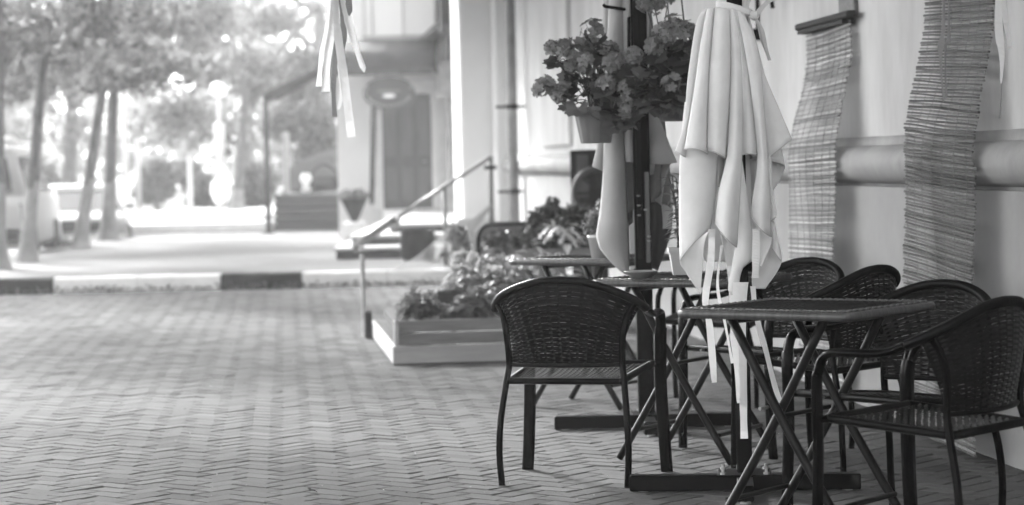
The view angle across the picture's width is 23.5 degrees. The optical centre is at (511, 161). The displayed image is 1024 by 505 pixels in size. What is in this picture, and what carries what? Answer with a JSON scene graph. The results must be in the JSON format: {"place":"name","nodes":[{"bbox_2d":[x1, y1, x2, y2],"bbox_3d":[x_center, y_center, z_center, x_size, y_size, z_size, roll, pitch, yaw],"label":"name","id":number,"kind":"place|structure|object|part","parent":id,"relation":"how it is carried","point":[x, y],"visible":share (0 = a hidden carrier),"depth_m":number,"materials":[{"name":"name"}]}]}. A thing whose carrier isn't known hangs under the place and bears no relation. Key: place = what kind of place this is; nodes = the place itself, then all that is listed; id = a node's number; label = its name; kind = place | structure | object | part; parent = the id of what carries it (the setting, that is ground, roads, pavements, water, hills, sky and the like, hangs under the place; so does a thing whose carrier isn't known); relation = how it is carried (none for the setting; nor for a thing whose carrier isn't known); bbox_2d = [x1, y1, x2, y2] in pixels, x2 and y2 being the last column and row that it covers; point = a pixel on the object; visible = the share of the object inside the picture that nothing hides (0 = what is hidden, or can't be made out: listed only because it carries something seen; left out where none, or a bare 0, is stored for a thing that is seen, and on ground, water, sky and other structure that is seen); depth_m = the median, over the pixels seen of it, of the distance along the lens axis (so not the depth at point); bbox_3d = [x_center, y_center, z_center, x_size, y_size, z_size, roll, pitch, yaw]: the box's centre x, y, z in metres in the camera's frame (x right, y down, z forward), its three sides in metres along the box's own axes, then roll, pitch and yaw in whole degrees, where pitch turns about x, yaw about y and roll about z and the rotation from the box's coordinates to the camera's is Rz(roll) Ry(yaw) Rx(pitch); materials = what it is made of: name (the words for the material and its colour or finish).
{"place":"outdoors","nodes":[
{"label":"outdoors","id":0,"kind":"place"},
{"bbox_2d":[41,153,61,184],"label":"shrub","id":1,"kind":"object","parent":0,"point":[52,176],"visible":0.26,"depth_m":59.95,"materials":[{"name":"grey plant"}]},
{"bbox_2d":[8,233,178,255],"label":"road","id":2,"kind":"structure","parent":0,"point":[12,252],"depth_m":43.92,"materials":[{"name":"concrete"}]},
{"bbox_2d":[4,135,61,249],"bbox_3d":[-7.989,0.601,37.410,1.780,1.930,4.580,-1,0,-4],"label":"parked van","id":3,"kind":"object","parent":2,"relation":"on","point":[49,231],"visible":0.49,"depth_m":35.78,"materials":[{"name":"white paint"}]},
{"bbox_3d":[-7.854,0.203,35.345,1.320,0.481,0.070,-1,0,-4],"label":"rear window","id":4,"kind":"part","parent":3,"relation":"part of","materials":[{"name":"grey glass"}]},
{"bbox_3d":[-7.191,0.178,37.005,0.125,0.502,2.700,-1,0,-4],"label":"side window","id":5,"kind":"part","parent":3,"relation":"part of","materials":[{"name":"grey glass"}]},
{"bbox_2d":[38,184,133,249],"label":"parked car","id":6,"kind":"object","parent":2,"relation":"on","point":[69,196],"visible":0.21,"depth_m":41.64,"materials":[{"name":"paint"}]},
{"bbox_2d":[9,233,167,256],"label":"road kerb","id":7,"kind":"structure","parent":2,"relation":"on","point":[63,246],"depth_m":36.19,"materials":[{"name":"grey concrete"}]},
{"bbox_2d":[120,90,131,210],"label":"slim post","id":8,"kind":"object","parent":2,"relation":"on","point":[124,136],"visible":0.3,"depth_m":49.95,"materials":[{"name":"white metal"}]},
{"bbox_2d":[134,139,143,209],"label":"slim post","id":9,"kind":"object","parent":2,"relation":"on","point":[138,170],"visible":1,"depth_m":51.96,"materials":[{"name":"white metal"}]},
{"bbox_2d":[18,0,336,175],"label":"sky","id":10,"kind":"structure","parent":0,"point":[303,10],"materials":[{"name":"white"}]},
{"bbox_2d":[77,173,338,232],"bbox_3d":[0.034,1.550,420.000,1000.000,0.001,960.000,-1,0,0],"label":"ground","id":11,"kind":"structure","parent":0,"point":[132,176],"depth_m":281.80,"materials":[{"name":"grey"}]},
{"bbox_2d":[336,0,1023,469],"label":"cafe building","id":12,"kind":"structure","parent":11,"relation":"on","point":[482,102],"depth_m":14.44,"materials":[{"name":"white paint"}]},
{"bbox_2d":[262,39,439,233],"bbox_3d":[-2.710,-0.378,40.720,2.397,3.126,6.228,-1,0,-21],"label":"door canopy","id":13,"kind":"object","parent":12,"relation":"attached to","point":[410,56],"visible":0.69,"depth_m":38.27,"materials":[{"name":"grey metal"}]},
{"bbox_2d":[363,65,414,109],"bbox_3d":[-1.882,-1.135,37.589,0.800,0.675,0.082,-1,0,0],"label":"hanging sign","id":14,"kind":"object","parent":12,"relation":"hanging from","point":[389,92],"visible":1,"depth_m":37.57,"materials":[{"name":"white paint"}]},
{"bbox_2d":[362,0,435,39],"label":"window","id":15,"kind":"structure","parent":12,"relation":"in","point":[383,19],"depth_m":39.45,"materials":[{"name":"glass"}]},
{"bbox_2d":[382,93,432,208],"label":"door","id":16,"kind":"structure","parent":12,"relation":"in","point":[406,130],"depth_m":40.12,"materials":[{"name":"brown wood"}]},
{"bbox_2d":[787,0,857,387],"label":"reed blind","id":17,"kind":"object","parent":12,"relation":"hanging from","point":[848,9],"visible":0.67,"depth_m":12.80,"materials":[{"name":"grey wicker"}]},
{"bbox_2d":[902,0,994,457],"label":"reed blind","id":18,"kind":"object","parent":12,"relation":"hanging from","point":[935,257],"visible":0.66,"depth_m":10.33,"materials":[{"name":"grey wicker"}]},
{"bbox_2d":[937,0,949,101],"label":"ribbon bunch","id":19,"kind":"object","parent":18,"relation":"hanging from","point":[941,45],"visible":1,"depth_m":9.75,"materials":[{"name":"grey fabric"}]},
{"bbox_2d":[995,0,1012,117],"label":"ribbon bunch","id":20,"kind":"object","parent":12,"relation":"hanging from","point":[1001,19],"visible":1,"depth_m":9.55,"materials":[{"name":"white fabric"}]},
{"bbox_2d":[0,285,443,295],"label":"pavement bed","id":21,"kind":"object","parent":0,"point":[209,290],"depth_m":25.48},
{"bbox_2d":[0,277,54,294],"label":"kerb stone","id":22,"kind":"object","parent":21,"relation":"on","point":[24,284],"visible":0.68,"depth_m":25.55,"materials":[{"name":"black paint"}]},
{"bbox_2d":[54,275,138,293],"bbox_3d":[-4.331,1.336,25.619,0.862,0.285,0.159,-1,0,0],"label":"kerb stone","id":23,"kind":"object","parent":21,"relation":"on","point":[120,281],"visible":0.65,"depth_m":25.55,"materials":[{"name":"white paint"}]},
{"bbox_2d":[138,273,220,291],"bbox_3d":[-3.461,1.316,25.619,0.854,0.286,0.157,-1,0,0],"label":"kerb stone","id":24,"kind":"object","parent":21,"relation":"on","point":[178,280],"visible":0.67,"depth_m":25.55,"materials":[{"name":"white paint"}]},
{"bbox_2d":[221,271,301,289],"bbox_3d":[-2.606,1.297,25.619,0.833,0.285,0.159,-1,0,0],"label":"kerb stone","id":25,"kind":"object","parent":21,"relation":"on","point":[269,278],"visible":0.65,"depth_m":25.55,"materials":[{"name":"black paint"}]},
{"bbox_2d":[302,270,386,287],"bbox_3d":[-1.742,1.278,25.619,0.871,0.285,0.158,-1,0,0],"label":"kerb stone","id":26,"kind":"object","parent":21,"relation":"on","point":[325,277],"visible":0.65,"depth_m":25.55,"materials":[{"name":"white paint"}]},
{"bbox_2d":[387,268,453,285],"bbox_3d":[-0.864,1.260,25.619,0.862,0.285,0.157,-1,0,0],"label":"kerb stone","id":27,"kind":"object","parent":21,"relation":"on","point":[434,275],"visible":0.39,"depth_m":25.55,"materials":[{"name":"white paint"}]},
{"bbox_2d":[474,267,553,276],"bbox_3d":[0.010,1.240,25.618,0.862,0.285,0.158,-1,0,0],"label":"kerb stone","id":28,"kind":"object","parent":21,"relation":"on","point":[477,270],"visible":0.02,"depth_m":25.55,"materials":[{"name":"white paint"}]},
{"bbox_2d":[0,230,554,277],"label":"pavement","id":29,"kind":"structure","parent":0,"point":[221,253],"depth_m":31.05,"materials":[{"name":"grey concrete"}]},
{"bbox_2d":[0,0,72,268],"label":"street tree","id":30,"kind":"object","parent":29,"relation":"on","point":[5,262],"visible":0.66,"depth_m":28.80,"materials":[{"name":"grey plant"}]},
{"bbox_2d":[0,0,159,261],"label":"street tree","id":31,"kind":"object","parent":29,"relation":"on","point":[90,17],"visible":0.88,"depth_m":30.75,"materials":[{"name":"grey plant"}]},
{"bbox_2d":[4,0,212,248],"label":"street tree","id":32,"kind":"object","parent":29,"relation":"on","point":[19,86],"visible":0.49,"depth_m":35.80,"materials":[{"name":"grey plant"}]},
{"bbox_2d":[55,0,233,240],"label":"street tree","id":33,"kind":"object","parent":29,"relation":"on","point":[108,230],"visible":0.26,"depth_m":39.39,"materials":[{"name":"grey plant"}]},
{"bbox_2d":[274,133,338,229],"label":"wooden terrace","id":34,"kind":"structure","parent":29,"relation":"on","point":[308,211],"depth_m":43.00,"materials":[{"name":"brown wood"}]},
{"bbox_2d":[300,173,311,191],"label":"white vase","id":35,"kind":"object","parent":34,"relation":"on","point":[305,178],"visible":1,"depth_m":43.53,"materials":[{"name":"white ceramic"}]},
{"bbox_2d":[310,162,337,191],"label":"garden chair","id":36,"kind":"object","parent":34,"relation":"on","point":[314,170],"visible":0.88,"depth_m":43.98,"materials":[{"name":"grey wood"}]},
{"bbox_2d":[337,188,370,238],"bbox_3d":[-2.407,0.782,37.514,0.536,0.782,0.488,-1,0,0],"label":"flower urn","id":37,"kind":"object","parent":29,"relation":"on","point":[353,201],"visible":0.99,"depth_m":37.35,"materials":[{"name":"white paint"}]},
{"bbox_2d":[333,209,454,259],"bbox_3d":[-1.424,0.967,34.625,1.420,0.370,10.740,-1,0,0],"label":"door steps","id":38,"kind":"structure","parent":29,"relation":"on","point":[388,239],"depth_m":30.10,"materials":[{"name":"grey concrete"}]},
{"bbox_2d":[379,208,439,210],"bbox_3d":[-1.648,0.773,39.600,0.950,0.025,0.500,-1,0,0],"label":"door mat","id":39,"kind":"object","parent":38,"relation":"on","point":[422,209],"depth_m":39.35,"materials":[{"name":"white paint"}]},
{"bbox_2d":[400,229,434,260],"bbox_3d":[-1.097,0.964,28.600,0.410,0.360,0.410,-1,0,0],"label":"black flowerpot","id":40,"kind":"object","parent":29,"relation":"on","point":[414,243],"visible":0.89,"depth_m":28.43,"materials":[{"name":"paint"}]},
{"bbox_2d":[351,155,496,264],"bbox_3d":[-0.942,0.542,26.774,0.135,1.198,2.303,-1,0,41],"label":"handrail","id":41,"kind":"object","parent":29,"relation":"on","point":[373,233],"visible":0.94,"depth_m":26.98,"materials":[{"name":"metal"}]},
{"bbox_2d":[389,204,490,278],"bbox_3d":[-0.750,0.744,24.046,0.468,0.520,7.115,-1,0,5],"label":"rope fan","id":42,"kind":"object","parent":41,"relation":"hanging from","point":[480,217],"visible":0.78,"depth_m":24.83},
{"bbox_2d":[125,187,432,230],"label":"park ground","id":43,"kind":"structure","parent":0,"point":[176,201],"depth_m":81.89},
{"bbox_2d":[4,1,176,179],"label":"park tree","id":44,"kind":"object","parent":43,"relation":"on","point":[47,144],"visible":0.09,"depth_m":90.82,"materials":[{"name":"grey plant"}]},
{"bbox_2d":[4,0,198,177],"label":"park tree","id":45,"kind":"object","parent":43,"relation":"on","point":[131,143],"visible":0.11,"depth_m":68.86,"materials":[{"name":"grey plant"}]},
{"bbox_2d":[4,0,264,184],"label":"park tree","id":46,"kind":"object","parent":43,"relation":"on","point":[14,122],"visible":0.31,"depth_m":57.96,"materials":[{"name":"grey plant"}]},
{"bbox_2d":[130,156,202,210],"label":"shrub","id":47,"kind":"object","parent":43,"relation":"on","point":[159,180],"visible":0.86,"depth_m":61.38,"materials":[{"name":"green plant"}]},
{"bbox_2d":[125,204,275,233],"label":"white platform","id":48,"kind":"structure","parent":43,"relation":"on","point":[198,220],"depth_m":44.40,"materials":[{"name":"paint"}]},
{"bbox_2d":[116,179,130,214],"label":"white pillar","id":49,"kind":"structure","parent":48,"relation":"on","point":[122,193],"depth_m":45.40,"materials":[{"name":"paint"}]},
{"bbox_2d":[186,156,194,212],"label":"slim post","id":50,"kind":"object","parent":48,"relation":"on","point":[190,186],"visible":1,"depth_m":46.96,"materials":[{"name":"white metal"}]},
{"bbox_2d":[178,168,228,207],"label":"shrub","id":51,"kind":"object","parent":48,"relation":"on","point":[202,180],"visible":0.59,"depth_m":52.72,"materials":[{"name":"grey plant"}]},
{"bbox_2d":[209,82,230,212],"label":"lamp post","id":52,"kind":"object","parent":48,"relation":"on","point":[220,189],"visible":1,"depth_m":45.91,"materials":[{"name":"white metal"}]},
{"bbox_2d":[144,0,330,209],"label":"street tree","id":53,"kind":"object","parent":48,"relation":"on","point":[257,71],"visible":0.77,"depth_m":48.90,"materials":[{"name":"grey plant"}]},
{"bbox_2d":[227,160,279,207],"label":"shrub","id":54,"kind":"object","parent":48,"relation":"on","point":[254,185],"visible":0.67,"depth_m":51.40,"materials":[{"name":"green plant"}]},
{"bbox_2d":[257,98,336,193],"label":"shrub","id":55,"kind":"object","parent":48,"relation":"on","point":[311,129],"visible":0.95,"depth_m":53.74,"materials":[{"name":"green plant"}]},
{"bbox_2d":[94,0,328,149],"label":"park tree","id":56,"kind":"object","parent":43,"relation":"on","point":[308,35],"visible":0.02,"depth_m":101.70,"materials":[{"name":"grey plant"}]},
{"bbox_2d":[15,0,432,193],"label":"woods","id":57,"kind":"object","parent":43,"relation":"on","point":[180,152],"visible":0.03,"depth_m":118.16,"materials":[{"name":"grey plant"}]},
{"bbox_2d":[161,0,315,173],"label":"park tree","id":58,"kind":"object","parent":43,"relation":"on","point":[250,154],"visible":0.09,"depth_m":75.89,"materials":[{"name":"grey plant"}]},
{"bbox_2d":[170,0,430,193],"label":"park tree","id":59,"kind":"object","parent":43,"relation":"on","point":[319,8],"visible":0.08,"depth_m":59.07,"materials":[{"name":"grey plant"}]},
{"bbox_2d":[0,285,1023,504],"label":"pavement","id":60,"kind":"structure","parent":0,"point":[360,440],"depth_m":12.00,"materials":[{"name":"brick"}]},
{"bbox_2d":[0,278,446,293],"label":"gutter weeds","id":61,"kind":"object","parent":60,"relation":"on","point":[102,287],"visible":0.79,"depth_m":25.47,"materials":[{"name":"grey plant"}]},
{"bbox_2d":[13,380,801,397],"bbox_3d":[-1.542,1.294,13.660,8.675,0.020,0.024,-1,0,0],"label":"paving edging","id":62,"kind":"object","parent":60,"relation":"on","point":[309,391],"visible":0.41,"depth_m":13.65,"materials":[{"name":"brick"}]},
{"bbox_2d":[445,221,474,286],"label":"flowering bush","id":63,"kind":"object","parent":60,"relation":"on","point":[458,242],"visible":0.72,"depth_m":20.94,"materials":[{"name":"grey plant"}]},
{"bbox_2d":[354,245,609,363],"bbox_3d":[-0.263,0.924,16.722,1.503,0.664,2.742,-1,0,-6],"label":"flower box","id":64,"kind":"object","parent":60,"relation":"on","point":[400,342],"visible":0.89,"depth_m":15.38,"materials":[{"name":"paint"}]},
{"bbox_2d":[391,285,446,332],"bbox_3d":[-0.583,0.938,15.699,0.379,0.305,0.395,-1,0,0],"label":"leafy plant","id":65,"kind":"object","parent":64,"relation":"in","point":[414,307],"visible":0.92,"depth_m":15.63,"materials":[{"name":"grey plant"}]},
{"bbox_2d":[413,304,478,331],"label":"leafy plant","id":66,"kind":"object","parent":64,"relation":"in","point":[448,313],"visible":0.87,"depth_m":15.56,"materials":[{"name":"grey plant"}]},
{"bbox_2d":[434,289,470,310],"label":"leafy plant","id":67,"kind":"object","parent":64,"relation":"in","point":[446,297],"visible":0.27,"depth_m":16.10,"materials":[{"name":"grey plant"}]},
{"bbox_2d":[433,252,506,300],"bbox_3d":[-0.232,0.829,16.499,0.624,0.458,0.612,-1,0,0],"label":"leafy plant","id":68,"kind":"object","parent":64,"relation":"in","point":[460,276],"visible":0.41,"depth_m":16.44,"materials":[{"name":"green plant"}]},
{"bbox_2d":[445,285,506,318],"bbox_3d":[-0.208,0.919,15.695,0.444,0.273,0.448,-1,0,0],"label":"leafy plant","id":69,"kind":"object","parent":64,"relation":"in","point":[483,308],"visible":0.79,"depth_m":15.60,"materials":[{"name":"grey plant"}]},
{"bbox_2d":[466,253,539,310],"bbox_3d":[-0.038,0.823,16.278,0.626,0.441,0.625,-1,0,31],"label":"leafy plant","id":70,"kind":"object","parent":64,"relation":"on","point":[502,283],"visible":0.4,"depth_m":16.21,"materials":[{"name":"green plant"}]},
{"bbox_2d":[496,246,583,305],"bbox_3d":[0.186,0.793,16.497,0.728,0.456,0.685,-1,0,0],"label":"leafy plant","id":71,"kind":"object","parent":64,"relation":"in","point":[558,271],"visible":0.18,"depth_m":16.45,"materials":[{"name":"grey plant"}]},
{"bbox_2d":[476,221,591,307],"bbox_3d":[0.175,0.860,18.902,0.899,0.792,0.635,-1,0,0],"label":"raised planter","id":72,"kind":"object","parent":60,"relation":"on","point":[488,227],"visible":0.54,"depth_m":19.18,"materials":[{"name":"wood"}]},
{"bbox_2d":[480,222,535,254],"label":"leafy plant","id":73,"kind":"object","parent":72,"relation":"in","point":[498,241],"visible":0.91,"depth_m":18.84,"materials":[{"name":"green plant"}]},
{"bbox_2d":[529,219,587,253],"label":"leafy plant","id":74,"kind":"object","parent":72,"relation":"on","point":[557,229],"visible":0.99,"depth_m":18.64,"materials":[{"name":"grey plant"}]},
{"bbox_2d":[526,196,595,248],"bbox_3d":[0.409,0.488,18.897,0.625,0.462,0.397,-1,0,0],"label":"bushy plant","id":75,"kind":"object","parent":72,"relation":"on","point":[547,211],"visible":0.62,"depth_m":18.85,"materials":[{"name":"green plant"}]},
{"bbox_2d":[491,276,672,487],"bbox_3d":[0.258,0.840,9.642,0.651,0.810,0.540,-1,0,17],"label":"bistro chair","id":76,"kind":"object","parent":60,"relation":"on","point":[529,336],"visible":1,"depth_m":9.44,"materials":[{"name":"black wicker"}]},
{"bbox_2d":[570,150,608,305],"bbox_3d":[0.648,0.563,20.494,0.300,1.326,0.062,-1,0,0],"label":"black board","id":77,"kind":"object","parent":60,"relation":"on","point":[580,160],"visible":0.32,"depth_m":20.48,"materials":[{"name":"paint"}]},
{"bbox_2d":[509,253,669,410],"bbox_3d":[0.419,0.862,12.550,0.649,0.763,0.649,-1,0,31],"label":"folding table","id":78,"kind":"object","parent":60,"relation":"on","point":[548,262],"visible":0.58,"depth_m":12.40,"materials":[{"name":"metal"}]},
{"bbox_2d":[580,198,605,257],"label":"potted plant","id":79,"kind":"object","parent":78,"relation":"on","point":[591,226],"visible":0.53,"depth_m":12.32,"materials":[{"name":"grey plant"}]},
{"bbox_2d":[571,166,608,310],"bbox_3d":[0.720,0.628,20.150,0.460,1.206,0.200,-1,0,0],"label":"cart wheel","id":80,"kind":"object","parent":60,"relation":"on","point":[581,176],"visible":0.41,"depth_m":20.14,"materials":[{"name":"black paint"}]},
{"bbox_2d":[554,0,730,435],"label":"closed parasol","id":81,"kind":"object","parent":60,"relation":"on","point":[633,164],"visible":0.65,"depth_m":11.39,"materials":[{"name":"white fabric"}]},
{"bbox_2d":[531,18,645,143],"bbox_3d":[0.389,-0.369,11.124,0.576,0.570,0.294,-1,0,16],"label":"hanging geranium","id":82,"kind":"object","parent":81,"relation":"hanging from","point":[603,117],"visible":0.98,"depth_m":11.07,"materials":[{"name":"grey plant"}]},
{"bbox_2d":[616,0,695,121],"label":"hanging geranium","id":83,"kind":"object","parent":81,"relation":"hanging from","point":[660,92],"visible":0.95,"depth_m":10.90,"materials":[{"name":"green plant"}]},
{"bbox_2d":[594,271,792,465],"bbox_3d":[0.764,0.854,10.270,0.649,0.763,0.649,-1,0,31],"label":"folding table","id":84,"kind":"object","parent":60,"relation":"on","point":[661,279],"visible":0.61,"depth_m":10.15,"materials":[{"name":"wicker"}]},
{"bbox_2d":[624,270,657,278],"bbox_3d":[0.531,0.464,10.120,0.144,0.031,0.144,-1,0,0],"label":"ashtray","id":85,"kind":"object","parent":84,"relation":"on","point":[639,274],"visible":1,"depth_m":10.07,"materials":[{"name":"white ceramic"}]},
{"bbox_2d":[654,173,686,274],"bbox_3d":[0.713,0.261,10.396,0.220,0.430,0.184,-1,0,37],"label":"potted plant","id":86,"kind":"object","parent":84,"relation":"on","point":[674,256],"visible":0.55,"depth_m":10.39,"materials":[{"name":"grey plant"}]},
{"bbox_2d":[655,262,761,407],"bbox_3d":[1.037,0.823,12.496,0.540,0.810,0.651,-1,0,12],"label":"bistro chair","id":87,"kind":"object","parent":60,"relation":"on","point":[672,319],"visible":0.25,"depth_m":12.35,"materials":[{"name":"black wicker"}]},
{"bbox_2d":[630,0,860,503],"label":"closed parasol","id":88,"kind":"object","parent":60,"relation":"on","point":[735,137],"visible":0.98,"depth_m":9.07,"materials":[{"name":"white fabric"}]},
{"bbox_2d":[678,257,854,459],"bbox_3d":[1.103,0.821,10.511,0.540,0.810,0.651,-1,0,-36],"label":"bistro chair","id":89,"kind":"object","parent":60,"relation":"on","point":[809,279],"visible":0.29,"depth_m":10.61,"materials":[{"name":"black wicker"}]},
{"bbox_2d":[677,297,935,504],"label":"folding table","id":90,"kind":"object","parent":60,"relation":"on","point":[824,312],"visible":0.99,"depth_m":8.02,"materials":[{"name":"wicker"}]},
{"bbox_2d":[730,264,900,471],"bbox_3d":[1.268,0.818,9.938,0.540,0.810,0.651,-1,0,39],"label":"bistro chair","id":91,"kind":"object","parent":60,"relation":"on","point":[869,275],"visible":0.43,"depth_m":9.73,"materials":[{"name":"black wicker"}]},
{"bbox_2d":[781,279,1005,504],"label":"bistro chair","id":92,"kind":"object","parent":60,"relation":"on","point":[936,290],"visible":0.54,"depth_m":8.53,"materials":[{"name":"black wicker"}]},
{"bbox_2d":[811,296,1023,504],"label":"bistro chair","id":93,"kind":"object","parent":60,"relation":"on","point":[933,341],"visible":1,"depth_m":7.46,"materials":[{"name":"black wicker"}]},
{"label":"garland cord","id":94,"kind":"object","parent":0,"visible":0},
{"bbox_2d":[316,0,365,136],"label":"ribbon bunch","id":95,"kind":"object","parent":94,"relation":"hanging from","point":[334,39],"visible":1,"depth_m":10.32,"materials":[{"name":"white fabric"}]}
]}

